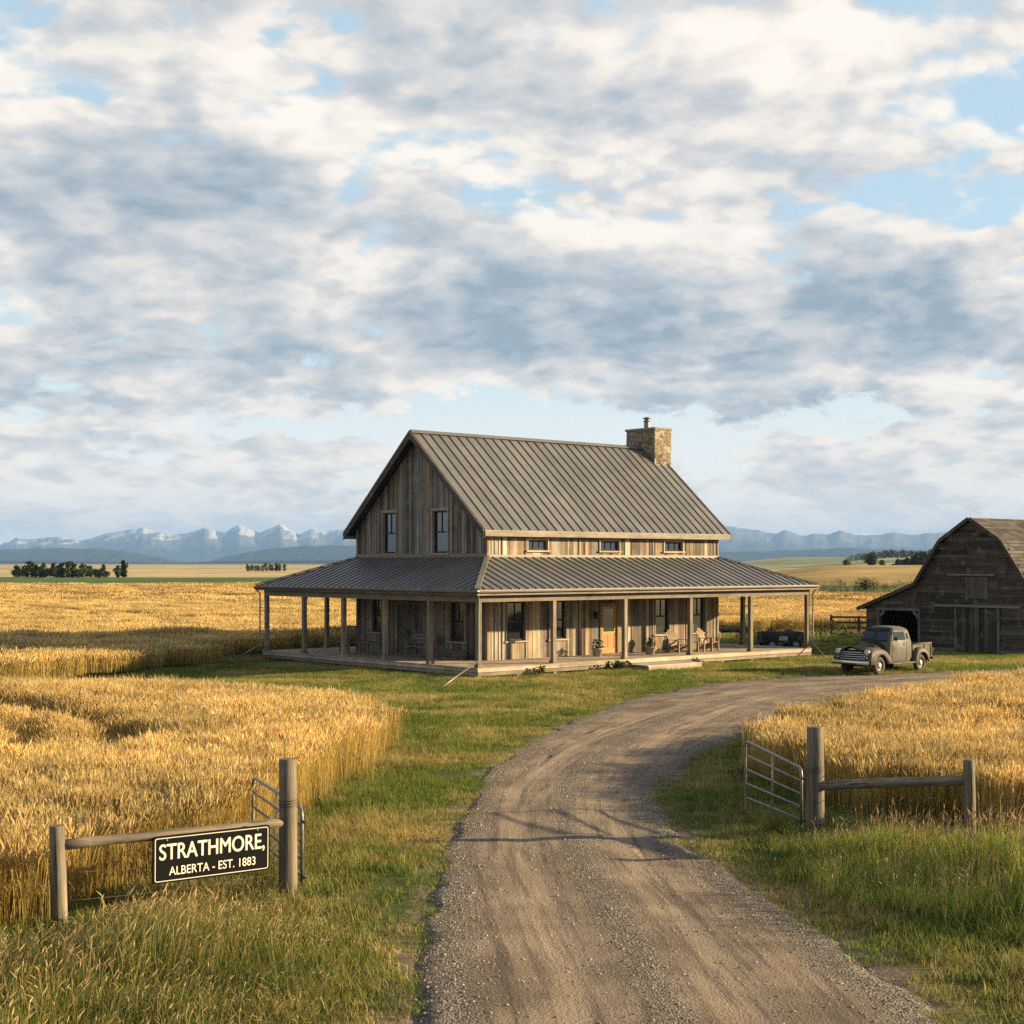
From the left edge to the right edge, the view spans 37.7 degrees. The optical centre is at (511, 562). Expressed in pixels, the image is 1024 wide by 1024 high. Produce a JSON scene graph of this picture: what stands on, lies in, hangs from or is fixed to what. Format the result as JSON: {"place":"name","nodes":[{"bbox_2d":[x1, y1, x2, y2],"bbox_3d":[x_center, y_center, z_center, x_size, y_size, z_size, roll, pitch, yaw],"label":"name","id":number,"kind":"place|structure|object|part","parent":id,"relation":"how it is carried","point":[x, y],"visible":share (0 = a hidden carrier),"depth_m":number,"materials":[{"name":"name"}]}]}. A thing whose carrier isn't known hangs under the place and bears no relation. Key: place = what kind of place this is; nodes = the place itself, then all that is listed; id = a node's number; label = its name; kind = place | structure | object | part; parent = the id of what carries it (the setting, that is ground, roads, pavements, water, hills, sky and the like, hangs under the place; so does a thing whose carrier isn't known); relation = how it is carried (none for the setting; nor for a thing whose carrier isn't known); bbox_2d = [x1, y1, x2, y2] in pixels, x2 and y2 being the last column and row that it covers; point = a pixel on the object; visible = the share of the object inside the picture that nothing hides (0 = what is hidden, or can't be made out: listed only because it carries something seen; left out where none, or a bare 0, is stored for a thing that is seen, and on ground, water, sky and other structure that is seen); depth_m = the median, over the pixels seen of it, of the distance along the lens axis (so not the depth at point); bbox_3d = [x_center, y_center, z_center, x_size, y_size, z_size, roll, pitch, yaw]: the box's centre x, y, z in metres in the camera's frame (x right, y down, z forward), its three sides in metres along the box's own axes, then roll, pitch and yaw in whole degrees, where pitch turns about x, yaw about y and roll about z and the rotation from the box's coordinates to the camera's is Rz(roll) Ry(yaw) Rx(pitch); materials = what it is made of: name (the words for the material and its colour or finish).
{"place":"outdoors","nodes":[
{"label":"outdoors","id":0,"kind":"place"},
{"bbox_2d":[0,560,744,563],"bbox_3d":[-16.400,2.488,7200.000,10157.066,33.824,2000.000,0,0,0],"label":"wooded hills","id":1,"kind":"structure","parent":0,"point":[218,562],"depth_m":7157.35,"materials":[{"name":"green plant"}]},
{"bbox_2d":[0,524,946,561],"bbox_3d":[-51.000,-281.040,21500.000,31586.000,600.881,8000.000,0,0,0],"label":"mountains","id":2,"kind":"structure","parent":0,"point":[204,544],"depth_m":21181.14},
{"bbox_2d":[0,557,1023,1023],"bbox_3d":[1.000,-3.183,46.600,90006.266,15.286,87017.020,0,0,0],"label":"ground","id":3,"kind":"structure","parent":0,"point":[830,569],"depth_m":23.64,"materials":[{"name":"green plant"}]},
{"bbox_2d":[10,565,17,576],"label":"poplar tree","id":4,"kind":"object","parent":3,"relation":"on","point":[13,571],"visible":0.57,"depth_m":471.09,"materials":[{"name":"green plant"}]},
{"bbox_2d":[14,566,21,576],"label":"poplar tree","id":5,"kind":"object","parent":3,"relation":"on","point":[18,570],"visible":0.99,"depth_m":466.63,"materials":[{"name":"green plant"}]},
{"bbox_2d":[22,561,29,576],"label":"poplar tree","id":6,"kind":"object","parent":3,"relation":"on","point":[26,571],"visible":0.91,"depth_m":464.38,"materials":[{"name":"green plant"}]},
{"bbox_2d":[26,561,34,576],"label":"poplar tree","id":7,"kind":"object","parent":3,"relation":"on","point":[31,566],"visible":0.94,"depth_m":460.90,"materials":[{"name":"green plant"}]},
{"bbox_2d":[30,564,37,576],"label":"poplar tree","id":8,"kind":"object","parent":3,"relation":"on","point":[35,570],"visible":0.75,"depth_m":457.32,"materials":[{"name":"green plant"}]},
{"bbox_2d":[34,566,45,577],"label":"poplar tree","id":9,"kind":"object","parent":3,"relation":"on","point":[39,572],"visible":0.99,"depth_m":451.43,"materials":[{"name":"green plant"}]},
{"bbox_2d":[38,563,47,576],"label":"poplar tree","id":10,"kind":"object","parent":3,"relation":"on","point":[43,565],"visible":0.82,"depth_m":455.72,"materials":[{"name":"green plant"}]},
{"bbox_2d":[47,562,58,576],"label":"poplar tree","id":11,"kind":"object","parent":3,"relation":"on","point":[53,569],"visible":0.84,"depth_m":461.17,"materials":[{"name":"green plant"}]},
{"bbox_2d":[54,568,63,577],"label":"poplar tree","id":12,"kind":"object","parent":3,"relation":"on","point":[59,572],"visible":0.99,"depth_m":452.20,"materials":[{"name":"green plant"}]},
{"bbox_2d":[56,562,64,577],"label":"poplar tree","id":13,"kind":"object","parent":3,"relation":"on","point":[60,565],"visible":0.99,"depth_m":453.71,"materials":[{"name":"green plant"}]},
{"bbox_2d":[61,561,71,577],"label":"poplar tree","id":14,"kind":"object","parent":3,"relation":"on","point":[67,569],"visible":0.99,"depth_m":452.14,"materials":[{"name":"green plant"}]},
{"bbox_2d":[70,564,77,576],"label":"poplar tree","id":15,"kind":"object","parent":3,"relation":"on","point":[74,569],"visible":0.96,"depth_m":455.24,"materials":[{"name":"green plant"}]},
{"bbox_2d":[74,569,83,577],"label":"poplar tree","id":16,"kind":"object","parent":3,"relation":"on","point":[80,573],"visible":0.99,"depth_m":451.90,"materials":[{"name":"green plant"}]},
{"bbox_2d":[78,563,87,576],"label":"poplar tree","id":17,"kind":"object","parent":3,"relation":"on","point":[82,567],"visible":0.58,"depth_m":464.27,"materials":[{"name":"green plant"}]},
{"bbox_2d":[86,566,93,576],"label":"poplar tree","id":18,"kind":"object","parent":3,"relation":"on","point":[90,570],"visible":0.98,"depth_m":461.79,"materials":[{"name":"green plant"}]},
{"bbox_2d":[92,568,98,576],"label":"poplar tree","id":19,"kind":"object","parent":3,"relation":"on","point":[94,570],"visible":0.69,"depth_m":458.29,"materials":[{"name":"green plant"}]},
{"bbox_2d":[94,569,103,577],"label":"poplar tree","id":20,"kind":"object","parent":3,"relation":"on","point":[99,573],"visible":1,"depth_m":452.11,"materials":[{"name":"green plant"}]},
{"bbox_2d":[100,564,109,576],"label":"poplar tree","id":21,"kind":"object","parent":3,"relation":"on","point":[103,568],"visible":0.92,"depth_m":456.26,"materials":[{"name":"green plant"}]},
{"bbox_2d":[112,565,120,577],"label":"poplar tree","id":22,"kind":"object","parent":3,"relation":"on","point":[117,569],"visible":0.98,"depth_m":451.55,"materials":[{"name":"green plant"}]},
{"bbox_2d":[119,560,128,576],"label":"spruce tree","id":23,"kind":"object","parent":3,"relation":"on","point":[123,568],"visible":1,"depth_m":454.79,"materials":[{"name":"green plant"}]},
{"bbox_2d":[49,758,297,933],"bbox_3d":[-4.162,3.640,18.821,3.324,2.123,0.259,0,0,-38],"label":"entrance fence","id":24,"kind":"object","parent":3,"relation":"on","point":[285,823],"visible":0.96,"depth_m":18.89,"materials":[{"name":"wood"}]},
{"bbox_2d":[152,825,269,883],"bbox_3d":[-3.794,3.685,19.007,1.609,0.585,0.036,1,0,-37],"label":"place name sign","id":25,"kind":"object","parent":24,"relation":"attached to","point":[198,855],"visible":1,"depth_m":18.98,"materials":[{"name":"black paint"}]},
{"bbox_2d":[251,777,305,888],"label":"farm gate","id":26,"kind":"structure","parent":24,"relation":"attached to","point":[302,822],"depth_m":21.34,"materials":[{"name":"metal"}]},
{"bbox_2d":[0,827,378,1023],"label":"tall grass","id":27,"kind":"structure","parent":3,"relation":"on","point":[177,929],"depth_m":15.48,"materials":[{"name":"plant"}]},
{"bbox_2d":[0,545,929,562],"bbox_3d":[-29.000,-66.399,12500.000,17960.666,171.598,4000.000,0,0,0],"label":"foothills","id":28,"kind":"structure","parent":3,"relation":"on","point":[335,552],"depth_m":12280.44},
{"bbox_2d":[0,665,1023,931],"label":"wheat","id":29,"kind":"object","parent":3,"relation":"on","point":[97,757],"depth_m":27.47,"materials":[{"name":"yellow plant"}]},
{"bbox_2d":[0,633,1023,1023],"bbox_3d":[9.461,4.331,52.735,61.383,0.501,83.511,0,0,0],"label":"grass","id":30,"kind":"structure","parent":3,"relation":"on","point":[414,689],"depth_m":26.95,"materials":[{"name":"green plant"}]},
{"bbox_2d":[230,417,825,685],"bbox_3d":[0.722,-1.361,66.803,24.391,11.622,18.090,0,0,-41],"label":"farmhouse","id":31,"kind":"object","parent":3,"relation":"on","point":[491,555],"visible":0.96,"depth_m":64.48,"materials":[{"name":"brown wood"}]},
{"bbox_2d":[339,626,356,653],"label":"slatted chair","id":32,"kind":"object","parent":31,"relation":"on","point":[349,643],"visible":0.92,"depth_m":65.40,"materials":[{"name":"brown wood"}]},
{"bbox_2d":[358,641,381,655],"bbox_3d":[-6.088,3.670,64.551,0.597,0.560,1.100,0,0,-41],"label":"table","id":33,"kind":"object","parent":31,"relation":"on","point":[368,646],"visible":0.98,"depth_m":64.46,"materials":[{"name":"brown wood"}]},
{"bbox_2d":[369,599,381,633],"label":"window","id":34,"kind":"structure","parent":31,"relation":"in","point":[375,604],"depth_m":66.62,"materials":[{"name":"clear glass"}]},
{"bbox_2d":[380,510,397,554],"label":"window","id":35,"kind":"structure","parent":31,"relation":"in","point":[388,517],"depth_m":65.89,"materials":[{"name":"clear glass"}]},
{"bbox_2d":[398,605,408,653],"bbox_3d":[-4.689,2.865,64.956,0.090,2.110,0.759,0,0,-41],"label":"door","id":36,"kind":"structure","parent":31,"relation":"in","point":[403,612],"depth_m":64.98,"materials":[{"name":"wood"}]},
{"bbox_2d":[409,605,418,654],"bbox_3d":[-4.178,2.865,64.382,0.090,2.110,0.759,0,0,-41],"label":"door","id":37,"kind":"structure","parent":31,"relation":"in","point":[413,609],"depth_m":64.44,"materials":[{"name":"wood"}]},
{"bbox_2d":[404,633,436,657],"bbox_3d":[-3.833,3.460,62.937,0.590,0.980,1.500,0,0,-41],"label":"bench","id":38,"kind":"object","parent":31,"relation":"on","point":[420,641],"visible":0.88,"depth_m":63.14,"materials":[{"name":"brown wood"}]},
{"bbox_2d":[429,507,449,554],"bbox_3d":[-2.967,-1.332,63.057,0.290,1.965,1.270,0,0,-41],"label":"window","id":39,"kind":"structure","parent":31,"relation":"in","point":[439,518],"depth_m":63.18,"materials":[{"name":"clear glass"}]},
{"bbox_2d":[441,649,465,660],"bbox_3d":[-2.382,3.745,61.150,0.640,0.410,0.840,0,0,-41],"label":"wooden crate","id":40,"kind":"object","parent":31,"relation":"on","point":[452,654],"visible":1,"depth_m":60.92,"materials":[{"name":"brown wood"}]},
{"bbox_2d":[446,601,466,643],"bbox_3d":[-2.230,2.402,62.213,0.290,1.835,1.270,0,0,-41],"label":"window","id":41,"kind":"structure","parent":31,"relation":"in","point":[456,610],"depth_m":62.32,"materials":[{"name":"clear glass"}]},
{"bbox_2d":[504,601,528,642],"bbox_3d":[0.129,2.368,61.774,1.270,1.805,0.290,0,0,-41],"label":"window","id":42,"kind":"structure","parent":31,"relation":"in","point":[516,611],"depth_m":61.85,"materials":[{"name":"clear glass"}]},
{"bbox_2d":[526,537,550,551],"bbox_3d":[1.032,-0.760,62.562,1.340,0.600,0.290,0,0,-41],"label":"window","id":43,"kind":"structure","parent":31,"relation":"in","point":[534,544],"depth_m":62.58,"materials":[{"name":"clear glass"}]},
{"bbox_2d":[548,600,568,640],"bbox_3d":[1.897,2.368,63.322,1.170,1.805,0.290,0,0,-41],"label":"window","id":44,"kind":"structure","parent":31,"relation":"in","point":[561,605],"depth_m":63.55,"materials":[{"name":"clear glass"}]},
{"bbox_2d":[592,639,604,656],"bbox_3d":[3.619,3.574,63.474,0.547,0.752,0.558,0,0,-7],"label":"planter","id":45,"kind":"object","parent":31,"relation":"on","point":[597,651],"visible":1,"depth_m":63.35,"materials":[{"name":"ceramic"}]},
{"bbox_2d":[602,606,615,652],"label":"door","id":46,"kind":"structure","parent":31,"relation":"in","point":[608,612],"depth_m":65.33,"materials":[{"name":"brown wood"}]},
{"bbox_2d":[598,538,621,552],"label":"window","id":47,"kind":"structure","parent":31,"relation":"in","point":[605,545],"depth_m":65.39,"materials":[{"name":"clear glass"}]},
{"bbox_2d":[643,638,655,654],"bbox_3d":[5.974,3.582,64.793,0.559,0.737,0.555,0,0,-7],"label":"planter","id":48,"kind":"object","parent":31,"relation":"on","point":[650,649],"visible":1,"depth_m":64.67,"materials":[{"name":"ceramic"}]},
{"bbox_2d":[653,598,670,635],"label":"window","id":49,"kind":"structure","parent":31,"relation":"in","point":[662,606],"depth_m":67.63,"materials":[{"name":"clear glass"}]},
{"bbox_2d":[662,539,685,552],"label":"window","id":50,"kind":"structure","parent":31,"relation":"in","point":[669,546],"depth_m":68.05,"materials":[{"name":"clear glass"}]},
{"bbox_2d":[665,629,686,652],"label":"adirondack chair","id":51,"kind":"object","parent":31,"relation":"on","point":[673,641],"visible":0.91,"depth_m":66.05,"materials":[{"name":"beige wood"}]},
{"bbox_2d":[693,641,704,651],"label":"side table","id":52,"kind":"object","parent":31,"relation":"on","point":[697,642],"visible":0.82,"depth_m":66.63,"materials":[{"name":"brown wood"}]},
{"bbox_2d":[693,597,707,633],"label":"window","id":53,"kind":"structure","parent":31,"relation":"in","point":[699,603],"depth_m":69.30,"materials":[{"name":"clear glass"}]},
{"bbox_2d":[696,628,719,650],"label":"adirondack chair","id":54,"kind":"object","parent":31,"relation":"on","point":[702,637],"visible":0.87,"depth_m":67.69,"materials":[{"name":"beige wood"}]},
{"bbox_2d":[534,664,546,673],"bbox_3d":[1.127,4.250,58.188,0.498,0.701,0.553,0,0,-41],"label":"plant","id":55,"kind":"object","parent":3,"relation":"on","point":[541,670],"visible":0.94,"depth_m":58.12,"materials":[{"name":"green plant"}]},
{"bbox_2d":[603,661,616,669],"bbox_3d":[3.964,4.268,60.481,0.529,0.664,0.513,0,0,-20],"label":"plant","id":56,"kind":"object","parent":3,"relation":"on","point":[607,666],"visible":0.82,"depth_m":60.41,"materials":[{"name":"green plant"}]},
{"bbox_2d":[613,660,621,669],"bbox_3d":[4.270,4.259,60.650,0.386,0.683,0.523,0,0,8],"label":"plant","id":57,"kind":"object","parent":3,"relation":"on","point":[618,666],"visible":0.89,"depth_m":60.55,"materials":[{"name":"green plant"}]},
{"bbox_2d":[620,661,628,668],"bbox_3d":[4.485,4.298,60.899,0.505,0.605,0.573,0,0,-38],"label":"plant","id":58,"kind":"object","parent":3,"relation":"on","point":[624,665],"visible":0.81,"depth_m":60.81,"materials":[{"name":"green plant"}]},
{"bbox_2d":[623,660,631,667],"bbox_3d":[4.638,4.283,61.176,0.601,0.635,0.581,0,0,-17],"label":"plant","id":59,"kind":"object","parent":3,"relation":"on","point":[629,664],"visible":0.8,"depth_m":61.16,"materials":[{"name":"green plant"}]},
{"bbox_2d":[719,614,747,637],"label":"feed trough","id":60,"kind":"object","parent":3,"relation":"on","point":[725,629],"visible":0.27,"depth_m":82.18,"materials":[{"name":"brown wood"}]},
{"bbox_2d":[737,628,759,640],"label":"weed clump","id":61,"kind":"object","parent":3,"relation":"on","point":[755,633],"visible":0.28,"depth_m":78.80,"materials":[{"name":"green plant"}]},
{"bbox_2d":[746,631,803,646],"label":"farm cart","id":62,"kind":"object","parent":3,"relation":"on","point":[797,637],"visible":0.77,"depth_m":74.58,"materials":[{"name":"metal"}]},
{"bbox_2d":[811,628,836,643],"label":"weed clump","id":63,"kind":"object","parent":3,"relation":"on","point":[820,637],"visible":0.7,"depth_m":79.92,"materials":[{"name":"green plant"}]},
{"bbox_2d":[820,583,832,591],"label":"bush","id":64,"kind":"object","parent":3,"relation":"on","point":[824,588],"visible":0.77,"depth_m":227.04,"materials":[{"name":"green plant"}]},
{"bbox_2d":[819,619,849,638],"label":"weed clump","id":65,"kind":"object","parent":3,"relation":"on","point":[837,627],"visible":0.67,"depth_m":84.05,"materials":[{"name":"green plant"}]},
{"bbox_2d":[828,579,843,586],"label":"bush","id":66,"kind":"object","parent":3,"relation":"on","point":[839,584],"visible":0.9,"depth_m":259.68,"materials":[{"name":"green plant"}]},
{"bbox_2d":[835,629,855,639],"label":"weed clump","id":67,"kind":"object","parent":3,"relation":"on","point":[845,634],"visible":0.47,"depth_m":82.06,"materials":[{"name":"green plant"}]},
{"bbox_2d":[834,583,856,591],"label":"bush","id":68,"kind":"object","parent":3,"relation":"on","point":[846,588],"visible":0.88,"depth_m":217.60,"materials":[{"name":"green plant"}]},
{"bbox_2d":[842,559,850,564],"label":"bush","id":69,"kind":"object","parent":3,"relation":"on","point":[846,562],"visible":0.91,"depth_m":559.73,"materials":[{"name":"green plant"}]},
{"bbox_2d":[830,615,865,634],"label":"corral fence","id":70,"kind":"object","parent":3,"relation":"on","point":[858,622],"visible":0.44,"depth_m":85.78,"materials":[{"name":"brown wood"}]},
{"bbox_2d":[850,577,877,590],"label":"bush","id":71,"kind":"object","parent":3,"relation":"on","point":[865,586],"visible":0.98,"depth_m":235.73,"materials":[{"name":"green plant"}]},
{"bbox_2d":[862,552,879,564],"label":"bush","id":72,"kind":"object","parent":3,"relation":"on","point":[870,560],"visible":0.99,"depth_m":543.93,"materials":[{"name":"green plant"}]},
{"bbox_2d":[878,559,885,564],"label":"bush","id":73,"kind":"object","parent":3,"relation":"on","point":[881,562],"visible":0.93,"depth_m":549.72,"materials":[{"name":"green plant"}]},
{"bbox_2d":[881,550,889,557],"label":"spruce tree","id":74,"kind":"object","parent":3,"relation":"on","point":[885,551],"visible":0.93,"depth_m":1462.40,"materials":[{"name":"green plant"}]},
{"bbox_2d":[887,549,893,558],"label":"spruce tree","id":75,"kind":"object","parent":3,"relation":"on","point":[890,555],"visible":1,"depth_m":1446.34,"materials":[{"name":"green plant"}]},
{"bbox_2d":[807,726,975,838],"bbox_3d":[5.822,3.660,23.222,2.769,2.083,0.290,0,0,39],"label":"entrance fence","id":76,"kind":"object","parent":3,"relation":"on","point":[817,785],"visible":0.84,"depth_m":23.64,"materials":[{"name":"wood"}]},
{"bbox_2d":[744,740,805,830],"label":"farm gate","id":77,"kind":"structure","parent":76,"relation":"attached to","point":[800,780],"depth_m":25.42,"materials":[{"name":"metal"}]},
{"bbox_2d":[899,548,907,557],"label":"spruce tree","id":78,"kind":"object","parent":3,"relation":"on","point":[904,553],"visible":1,"depth_m":1444.73,"materials":[{"name":"green plant"}]},
{"bbox_2d":[901,559,908,564],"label":"spruce tree","id":79,"kind":"object","parent":3,"relation":"on","point":[905,561],"visible":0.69,"depth_m":629.98,"materials":[{"name":"green plant"}]},
{"bbox_2d":[911,555,916,564],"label":"spruce tree","id":80,"kind":"object","parent":3,"relation":"on","point":[913,561],"visible":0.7,"depth_m":628.97,"materials":[{"name":"green plant"}]},
{"bbox_2d":[918,552,923,561],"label":"spruce tree","id":81,"kind":"object","parent":3,"relation":"on","point":[921,557],"visible":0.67,"depth_m":628.92,"materials":[{"name":"green plant"}]},
{"bbox_2d":[920,551,928,564],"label":"spruce tree","id":82,"kind":"object","parent":3,"relation":"on","point":[925,554],"visible":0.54,"depth_m":625.80,"materials":[{"name":"green plant"}]},
{"bbox_2d":[856,517,1023,654],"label":"barn","id":83,"kind":"structure","parent":3,"relation":"on","point":[963,590],"depth_m":73.01,"materials":[{"name":"brown wood"}]},
{"bbox_2d":[954,608,975,651],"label":"barn door","id":84,"kind":"structure","parent":83,"relation":"in","point":[964,618],"depth_m":72.93,"materials":[{"name":"wood"}]},
{"bbox_2d":[966,576,987,602],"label":"loft door","id":85,"kind":"structure","parent":83,"relation":"in","point":[976,586],"depth_m":72.50,"materials":[{"name":"wood"}]},
{"bbox_2d":[976,608,999,652],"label":"barn door","id":86,"kind":"structure","parent":83,"relation":"in","point":[987,619],"depth_m":72.01,"materials":[{"name":"wood"}]},
{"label":"wheat canopy","id":87,"kind":"object","parent":3,"relation":"on","visible":0},
{"bbox_2d":[0,597,872,678],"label":"wheat","id":88,"kind":"object","parent":87,"relation":"on","point":[40,637],"visible":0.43,"depth_m":79.09,"materials":[{"name":"yellow plant"}]},
{"bbox_2d":[0,581,893,602],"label":"wheat","id":89,"kind":"object","parent":87,"relation":"on","point":[227,591],"visible":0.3,"depth_m":164.06,"materials":[{"name":"yellow plant"}]},
{"bbox_2d":[0,0,1023,544],"label":"sky","id":90,"kind":"structure","parent":0,"point":[249,249],"materials":[{"name":"white"}]},
{"bbox_2d":[398,670,1022,1023],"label":"gravel driveway","id":91,"kind":"structure","parent":0,"point":[738,701],"depth_m":18.85,"materials":[{"name":"gravel"}]},
{"bbox_2d":[832,625,933,674],"bbox_3d":[15.037,3.462,60.344,4.859,1.875,1.911,0,0,-41],"label":"pickup truck","id":92,"kind":"object","parent":91,"relation":"on","point":[879,649],"visible":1,"depth_m":59.61,"materials":[{"name":"paint"}]},
{"bbox_3d":[15.423,2.905,59.784,0.836,0.330,0.054,0,0,-41],"label":"side window","id":93,"kind":"part","parent":92,"relation":"part of","materials":[{"name":"grey glass"}]},
{"bbox_3d":[15.440,3.508,59.731,0.982,0.798,0.065,0,0,-41],"label":"door","id":94,"kind":"part","parent":92,"relation":"part of","materials":[{"name":"paint"}]},
{"bbox_2d":[782,629,795,639],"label":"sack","id":95,"kind":"object","parent":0,"point":[788,630],"visible":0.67,"depth_m":75.13,"materials":[{"name":"grey fabric"}]},
{"bbox_2d":[719,622,1023,942],"label":"tall grass","id":96,"kind":"structure","parent":0,"point":[992,866],"depth_m":20.26,"materials":[{"name":"green plant"}]}
]}

